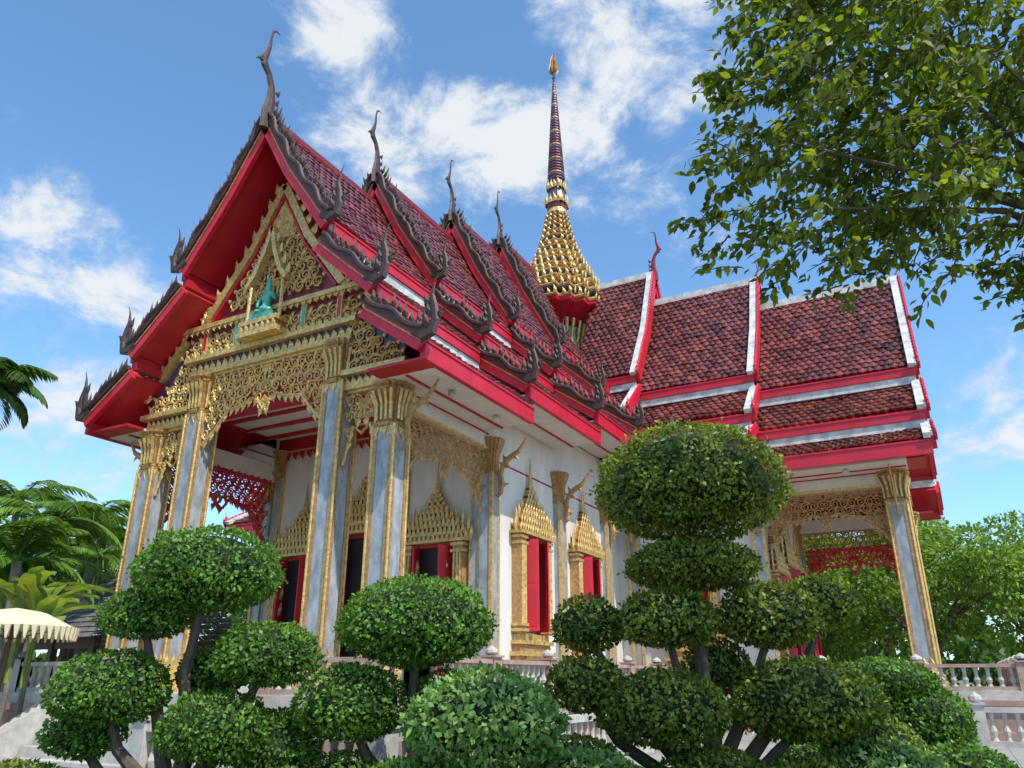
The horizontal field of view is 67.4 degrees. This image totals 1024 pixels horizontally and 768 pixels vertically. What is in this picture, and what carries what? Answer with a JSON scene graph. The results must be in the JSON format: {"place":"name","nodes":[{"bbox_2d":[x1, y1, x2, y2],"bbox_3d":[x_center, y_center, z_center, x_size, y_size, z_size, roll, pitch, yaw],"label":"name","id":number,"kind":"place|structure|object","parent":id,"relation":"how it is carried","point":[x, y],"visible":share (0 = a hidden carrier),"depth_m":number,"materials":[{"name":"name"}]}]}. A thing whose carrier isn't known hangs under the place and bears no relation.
{"place":"outdoors","nodes":[
{"label":"outdoors","id":0,"kind":"place"},
{"bbox_2d":[0,0,1023,669],"label":"sky","id":1,"kind":"structure","parent":0,"point":[122,122],"materials":[{"name":"blue"}]},
{"bbox_2d":[23,738,1023,767],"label":"paved courtyard","id":2,"kind":"structure","parent":0,"point":[1015,754],"depth_m":17.82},
{"bbox_2d":[0,525,52,581],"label":"palm tree","id":3,"kind":"object","parent":2,"relation":"on","point":[7,580],"visible":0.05,"depth_m":23.63,"materials":[{"name":"green plant"}]},
{"bbox_2d":[0,357,58,430],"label":"palm tree","id":4,"kind":"object","parent":2,"relation":"on","point":[15,379],"visible":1,"depth_m":21.76,"materials":[{"name":"green plant"}]},
{"bbox_2d":[0,573,64,608],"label":"banana plant","id":5,"kind":"object","parent":2,"relation":"on","point":[2,599],"visible":0.26,"depth_m":20.06,"materials":[{"name":"green plant"}]},
{"bbox_2d":[0,608,79,690],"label":"garden parasol","id":6,"kind":"object","parent":2,"relation":"on","point":[14,622],"visible":1,"depth_m":16.38,"materials":[{"name":"beige fabric"}]},
{"bbox_2d":[0,513,89,673],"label":"palm tree","id":7,"kind":"object","parent":2,"relation":"on","point":[39,537],"visible":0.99,"depth_m":19.67,"materials":[{"name":"green plant"}]},
{"bbox_2d":[0,479,97,521],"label":"palm tree","id":8,"kind":"object","parent":2,"relation":"on","point":[34,494],"visible":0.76,"depth_m":34.08,"materials":[{"name":"green plant"}]},
{"bbox_2d":[0,566,104,726],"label":"banana plant","id":9,"kind":"object","parent":2,"relation":"on","point":[39,575],"visible":0.49,"depth_m":18.91,"materials":[{"name":"green plant"}]},
{"bbox_2d":[0,541,110,691],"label":"palm tree","id":10,"kind":"object","parent":2,"relation":"on","point":[87,566],"visible":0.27,"depth_m":21.68,"materials":[{"name":"green plant"}]},
{"bbox_2d":[2,549,108,682],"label":"background tree","id":11,"kind":"object","parent":2,"relation":"on","point":[65,613],"visible":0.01,"depth_m":44.38,"materials":[{"name":"green plant"}]},
{"bbox_2d":[0,577,116,717],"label":"banana plant","id":12,"kind":"object","parent":2,"relation":"on","point":[44,599],"visible":0.66,"depth_m":18.41,"materials":[{"name":"green plant"}]},
{"bbox_2d":[0,497,122,651],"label":"palm tree","id":13,"kind":"object","parent":2,"relation":"on","point":[83,508],"visible":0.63,"depth_m":26.77,"materials":[{"name":"green plant"}]},
{"bbox_2d":[27,500,130,667],"bbox_3d":[-17.776,8.965,30.774,5.045,8.731,4.744,-4,-21,11],"label":"palm tree","id":14,"kind":"object","parent":2,"relation":"on","point":[109,520],"visible":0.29,"depth_m":31.23,"materials":[{"name":"green plant"}]},
{"bbox_2d":[35,533,122,658],"bbox_3d":[-16.010,9.134,28.627,4.045,6.881,4.197,-17,-27,38],"label":"palm tree","id":15,"kind":"object","parent":2,"relation":"on","point":[103,557],"visible":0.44,"depth_m":29.11,"materials":[{"name":"green plant"}]},
{"bbox_2d":[29,500,128,661],"bbox_3d":[-19.588,10.145,34.934,5.139,9.509,5.815,12,-24,-28],"label":"palm tree","id":16,"kind":"object","parent":2,"relation":"on","point":[69,654],"visible":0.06,"depth_m":34.91,"materials":[{"name":"green plant"}]},
{"bbox_2d":[2,570,236,683],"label":"wooden pavilion","id":17,"kind":"structure","parent":2,"relation":"on","point":[92,642],"depth_m":28.65,"materials":[{"name":"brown wood"}]},
{"bbox_2d":[95,530,165,566],"bbox_3d":[-18.189,11.274,36.497,4.821,8.522,5.094,6,-22,-14],"label":"palm tree","id":18,"kind":"object","parent":2,"relation":"on","point":[122,540],"visible":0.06,"depth_m":36.35,"materials":[{"name":"green plant"}]},
{"bbox_2d":[84,551,247,639],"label":"background tree","id":19,"kind":"object","parent":2,"relation":"on","point":[232,616],"visible":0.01,"depth_m":51.95,"materials":[{"name":"green plant"}]},
{"bbox_2d":[210,600,247,639],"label":"background tree","id":20,"kind":"object","parent":2,"relation":"on","point":[244,613],"visible":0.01,"depth_m":56.03,"materials":[{"name":"green plant"}]},
{"bbox_2d":[0,30,1023,767],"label":"buddhist temple","id":21,"kind":"structure","parent":2,"relation":"on","point":[376,376],"depth_m":23.21,"materials":[{"name":"tile"}]},
{"bbox_2d":[128,692,1023,767],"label":"garden balustrade","id":22,"kind":"object","parent":2,"relation":"on","point":[140,748],"visible":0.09,"depth_m":15.26,"materials":[{"name":"stone"}]},
{"bbox_2d":[803,539,871,662],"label":"shade tree","id":23,"kind":"object","parent":2,"relation":"on","point":[853,656],"visible":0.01,"depth_m":42.56,"materials":[{"name":"green plant"}]},
{"bbox_2d":[804,531,904,659],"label":"shade tree","id":24,"kind":"object","parent":2,"relation":"on","point":[824,652],"visible":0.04,"depth_m":47.11,"materials":[{"name":"green plant"}]},
{"bbox_2d":[805,517,1023,680],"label":"shade tree","id":25,"kind":"object","parent":2,"relation":"on","point":[982,565],"visible":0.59,"depth_m":39.99,"materials":[{"name":"green plant"}]},
{"bbox_2d":[931,510,1023,653],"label":"shade tree","id":26,"kind":"object","parent":2,"relation":"on","point":[1011,639],"visible":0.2,"depth_m":50.43,"materials":[{"name":"green plant"}]},
{"bbox_2d":[1006,539,1023,636],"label":"shade tree","id":27,"kind":"object","parent":2,"relation":"on","point":[1022,627],"visible":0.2,"depth_m":40.67,"materials":[{"name":"green plant"}]},
{"label":"garden bed","id":28,"kind":"object","parent":2,"relation":"on","visible":0},
{"bbox_2d":[0,756,60,767],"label":"clipped shrub","id":29,"kind":"object","parent":28,"relation":"on","point":[13,763],"visible":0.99,"depth_m":8.27,"materials":[{"name":"green plant"}]},
{"bbox_2d":[34,523,325,767],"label":"topiary tree","id":30,"kind":"object","parent":28,"relation":"on","point":[103,702],"visible":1,"depth_m":8.53,"materials":[{"name":"green plant"}]},
{"bbox_2d":[265,763,305,767],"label":"clipped shrub","id":31,"kind":"object","parent":28,"relation":"on","point":[287,766],"visible":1,"depth_m":8.17,"materials":[{"name":"green plant"}]},
{"bbox_2d":[365,755,420,767],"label":"clipped shrub","id":32,"kind":"object","parent":28,"relation":"on","point":[388,762],"visible":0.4,"depth_m":8.28,"materials":[{"name":"green plant"}]},
{"bbox_2d":[288,571,500,767],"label":"topiary tree","id":33,"kind":"object","parent":28,"relation":"on","point":[412,623],"visible":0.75,"depth_m":8.49,"materials":[{"name":"green plant"}]},
{"bbox_2d":[389,660,614,767],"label":"topiary tree","id":34,"kind":"object","parent":28,"relation":"on","point":[467,720],"visible":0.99,"depth_m":7.38,"materials":[{"name":"green plant"}]},
{"bbox_2d":[561,747,643,767],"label":"clipped shrub","id":35,"kind":"object","parent":28,"relation":"on","point":[621,761],"visible":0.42,"depth_m":7.98,"materials":[{"name":"green plant"}]},
{"bbox_2d":[531,414,934,767],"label":"topiary tree","id":36,"kind":"object","parent":28,"relation":"on","point":[693,484],"visible":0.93,"depth_m":9.19,"materials":[{"name":"green plant"}]},
{"bbox_2d":[667,0,1023,332],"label":"overhanging tree","id":37,"kind":"object","parent":28,"relation":"on","point":[800,53],"visible":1,"depth_m":6.54,"materials":[{"name":"green plant"}]},
{"bbox_2d":[777,654,983,766],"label":"topiary tree","id":38,"kind":"object","parent":28,"relation":"on","point":[937,717],"visible":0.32,"depth_m":10.39,"materials":[{"name":"green plant"}]},
{"bbox_2d":[815,735,958,767],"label":"clipped shrub","id":39,"kind":"object","parent":28,"relation":"on","point":[884,757],"visible":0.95,"depth_m":8.42,"materials":[{"name":"green plant"}]},
{"bbox_2d":[927,738,1018,767],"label":"clipped shrub","id":40,"kind":"object","parent":28,"relation":"on","point":[971,757],"visible":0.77,"depth_m":9.25,"materials":[{"name":"green plant"}]},
{"bbox_2d":[949,680,986,685],"bbox_3d":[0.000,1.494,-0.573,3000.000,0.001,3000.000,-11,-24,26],"label":"ground","id":41,"kind":"structure","parent":0,"point":[961,682],"depth_m":280.52,"materials":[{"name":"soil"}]},
{"bbox_2d":[32,602,1023,685],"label":"distant tree line","id":42,"kind":"object","parent":41,"relation":"on","point":[987,650],"visible":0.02,"depth_m":82.16,"materials":[{"name":"green plant"}]},
{"bbox_2d":[824,532,956,661],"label":"shade tree","id":43,"kind":"object","parent":41,"relation":"on","point":[839,646],"visible":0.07,"depth_m":55.02,"materials":[{"name":"green plant"}]}
]}

